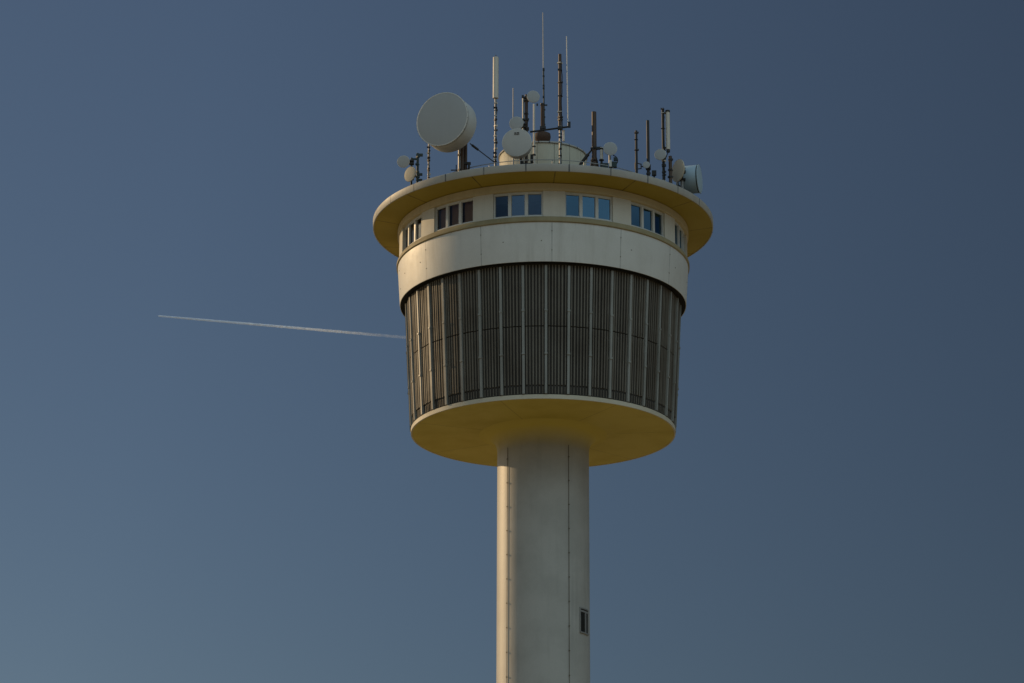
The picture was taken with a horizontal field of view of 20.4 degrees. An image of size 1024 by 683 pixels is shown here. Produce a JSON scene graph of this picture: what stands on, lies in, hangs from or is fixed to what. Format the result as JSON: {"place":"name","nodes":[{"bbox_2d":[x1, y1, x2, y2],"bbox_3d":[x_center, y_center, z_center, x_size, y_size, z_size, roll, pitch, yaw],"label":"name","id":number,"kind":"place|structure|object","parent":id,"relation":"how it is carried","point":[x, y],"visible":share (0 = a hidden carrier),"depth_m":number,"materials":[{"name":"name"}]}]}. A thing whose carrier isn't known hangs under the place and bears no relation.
{"place":"outdoors","nodes":[
{"label":"outdoors","id":0,"kind":"place"},
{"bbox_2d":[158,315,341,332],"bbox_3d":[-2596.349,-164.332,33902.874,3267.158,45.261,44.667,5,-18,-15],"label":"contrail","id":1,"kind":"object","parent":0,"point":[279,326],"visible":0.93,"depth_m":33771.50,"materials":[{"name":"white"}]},
{"bbox_2d":[0,0,1023,682],"label":"sky","id":2,"kind":"structure","parent":0,"point":[836,495],"materials":[{"name":"blue"}]},
{"label":"ground","id":3,"kind":"structure","parent":0,"visible":0},
{"bbox_2d":[373,141,712,682],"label":"communications tower","id":4,"kind":"structure","parent":3,"relation":"on","point":[543,305],"depth_m":151.49,"materials":[{"name":"paint"}]},
{"bbox_2d":[404,215,420,249],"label":"window","id":5,"kind":"structure","parent":4,"relation":"in","point":[415,221],"depth_m":155.80,"materials":[{"name":"white metal"}]},
{"bbox_2d":[410,153,422,184],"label":"antenna mast","id":6,"kind":"object","parent":4,"relation":"on","point":[418,156],"visible":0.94,"depth_m":156.06,"materials":[{"name":"metal"}]},
{"bbox_2d":[397,156,413,167],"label":"dish antenna","id":7,"kind":"object","parent":6,"relation":"attached to","point":[403,161],"visible":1,"depth_m":156.04,"materials":[{"name":"metal"}]},
{"bbox_2d":[404,167,415,181],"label":"dish antenna","id":8,"kind":"object","parent":6,"relation":"attached to","point":[410,174],"visible":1,"depth_m":155.37,"materials":[{"name":"metal"}]},
{"bbox_2d":[427,144,430,178],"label":"antenna mast","id":9,"kind":"object","parent":4,"relation":"on","point":[428,160],"visible":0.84,"depth_m":154.44,"materials":[{"name":"metal"}]},
{"bbox_2d":[435,198,472,231],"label":"window","id":10,"kind":"structure","parent":4,"relation":"in","point":[447,206],"depth_m":152.84,"materials":[{"name":"white metal"}]},
{"bbox_2d":[451,143,493,170],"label":"antenna mast","id":11,"kind":"object","parent":4,"relation":"on","point":[463,163],"visible":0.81,"depth_m":153.76,"materials":[{"name":"metal"}]},
{"bbox_2d":[416,92,476,152],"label":"dish antenna","id":12,"kind":"object","parent":11,"relation":"attached to","point":[446,122],"visible":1,"depth_m":152.91,"materials":[{"name":"metal"}]},
{"bbox_2d":[493,55,498,165],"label":"antenna mast","id":13,"kind":"object","parent":4,"relation":"on","point":[495,77],"visible":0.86,"depth_m":154.63,"materials":[{"name":"metal"}]},
{"bbox_2d":[512,88,513,164],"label":"whip antenna","id":14,"kind":"object","parent":4,"relation":"on","point":[513,116],"visible":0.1,"depth_m":157.81,"materials":[{"name":"metal"}]},
{"bbox_2d":[494,191,542,218],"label":"window","id":15,"kind":"structure","parent":4,"relation":"in","point":[526,194],"depth_m":151.30,"materials":[{"name":"white metal"}]},
{"bbox_2d":[522,94,528,162],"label":"antenna mast","id":16,"kind":"object","parent":4,"relation":"on","point":[526,121],"visible":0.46,"depth_m":155.46,"materials":[{"name":"brown metal"}]},
{"bbox_2d":[509,117,525,128],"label":"dish antenna","id":17,"kind":"object","parent":16,"relation":"attached to","point":[515,122],"visible":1,"depth_m":154.99,"materials":[{"name":"metal"}]},
{"bbox_2d":[524,91,539,102],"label":"dish antenna","id":18,"kind":"object","parent":16,"relation":"attached to","point":[533,96],"visible":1,"depth_m":155.45,"materials":[{"name":"metal"}]},
{"bbox_2d":[519,154,532,163],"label":"antenna mast","id":19,"kind":"object","parent":4,"relation":"on","point":[531,159],"visible":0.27,"depth_m":153.78,"materials":[{"name":"metal"}]},
{"bbox_2d":[502,128,531,158],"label":"dish antenna","id":20,"kind":"object","parent":19,"relation":"attached to","point":[516,143],"visible":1,"depth_m":153.30,"materials":[{"name":"metal"}]},
{"bbox_2d":[532,104,535,163],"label":"antenna mast","id":21,"kind":"object","parent":4,"relation":"on","point":[534,154],"visible":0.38,"depth_m":157.50,"materials":[{"name":"metal"}]},
{"bbox_2d":[535,12,550,140],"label":"whip antenna","id":22,"kind":"object","parent":4,"relation":"on","point":[542,136],"visible":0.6,"depth_m":160.94,"materials":[{"name":"metal"}]},
{"bbox_2d":[452,159,634,172],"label":"roof railing","id":23,"kind":"object","parent":4,"relation":"on","point":[545,159],"visible":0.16,"depth_m":152.96,"materials":[{"name":"metal"}]},
{"bbox_2d":[530,36,570,163],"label":"antenna mast","id":24,"kind":"object","parent":4,"relation":"on","point":[560,127],"visible":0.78,"depth_m":155.49,"materials":[{"name":"metal"}]},
{"bbox_2d":[579,607,588,635],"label":"window","id":25,"kind":"structure","parent":4,"relation":"in","point":[584,621],"depth_m":151.15,"materials":[{"name":"metal"}]},
{"bbox_2d":[565,192,611,221],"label":"window","id":26,"kind":"structure","parent":4,"relation":"in","point":[579,205],"depth_m":151.52,"materials":[{"name":"blue glass"}]},
{"bbox_2d":[579,111,599,166],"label":"antenna mast","id":27,"kind":"object","parent":4,"relation":"on","point":[594,148],"visible":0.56,"depth_m":154.01,"materials":[{"name":"brown metal"}]},
{"bbox_2d":[599,147,603,166],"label":"antenna mast","id":28,"kind":"object","parent":4,"relation":"on","point":[601,159],"visible":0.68,"depth_m":153.76,"materials":[{"name":"metal"}]},
{"bbox_2d":[600,155,617,167],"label":"antenna mast","id":29,"kind":"object","parent":4,"relation":"on","point":[612,164],"visible":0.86,"depth_m":153.63,"materials":[{"name":"metal"}]},
{"bbox_2d":[603,142,616,154],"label":"dish antenna","id":30,"kind":"object","parent":29,"relation":"attached to","point":[609,148],"visible":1,"depth_m":153.62,"materials":[{"name":"metal"}]},
{"bbox_2d":[634,130,638,172],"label":"antenna mast","id":31,"kind":"object","parent":4,"relation":"on","point":[636,150],"visible":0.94,"depth_m":153.62,"materials":[{"name":"metal"}]},
{"bbox_2d":[631,202,663,236],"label":"window","id":32,"kind":"structure","parent":4,"relation":"in","point":[643,217],"depth_m":153.38,"materials":[{"name":"blue glass"}]},
{"bbox_2d":[646,120,650,175],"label":"antenna mast","id":33,"kind":"object","parent":4,"relation":"on","point":[648,173],"visible":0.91,"depth_m":154.13,"materials":[{"name":"metal"}]},
{"bbox_2d":[643,161,650,169],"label":"dish antenna","id":34,"kind":"object","parent":33,"relation":"attached to","point":[646,165],"visible":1,"depth_m":153.44,"materials":[{"name":"metal"}]},
{"bbox_2d":[661,108,669,180],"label":"antenna mast","id":35,"kind":"object","parent":4,"relation":"on","point":[667,147],"visible":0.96,"depth_m":154.79,"materials":[{"name":"metal"}]},
{"bbox_2d":[655,149,665,159],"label":"dish antenna","id":36,"kind":"object","parent":35,"relation":"attached to","point":[660,154],"visible":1,"depth_m":154.13,"materials":[{"name":"metal"}]},
{"bbox_2d":[668,156,672,182],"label":"antenna mast","id":37,"kind":"object","parent":4,"relation":"on","point":[670,170],"visible":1,"depth_m":154.27,"materials":[{"name":"grey metal"}]},
{"bbox_2d":[675,221,684,252],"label":"window","id":38,"kind":"structure","parent":4,"relation":"in","point":[679,233],"depth_m":156.42,"materials":[{"name":"white glass"}]},
{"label":"antenna mast","id":39,"kind":"object","parent":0,"visible":0},
{"bbox_2d":[672,159,685,181],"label":"dish antenna","id":40,"kind":"object","parent":39,"relation":"attached to","point":[678,171],"visible":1,"depth_m":154.98,"materials":[{"name":"metal"}]},
{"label":"antenna mast","id":41,"kind":"object","parent":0,"visible":0},
{"bbox_2d":[677,164,702,193],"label":"dish antenna","id":42,"kind":"object","parent":41,"relation":"attached to","point":[692,182],"visible":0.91,"depth_m":155.74,"materials":[{"name":"metal"}]}
]}

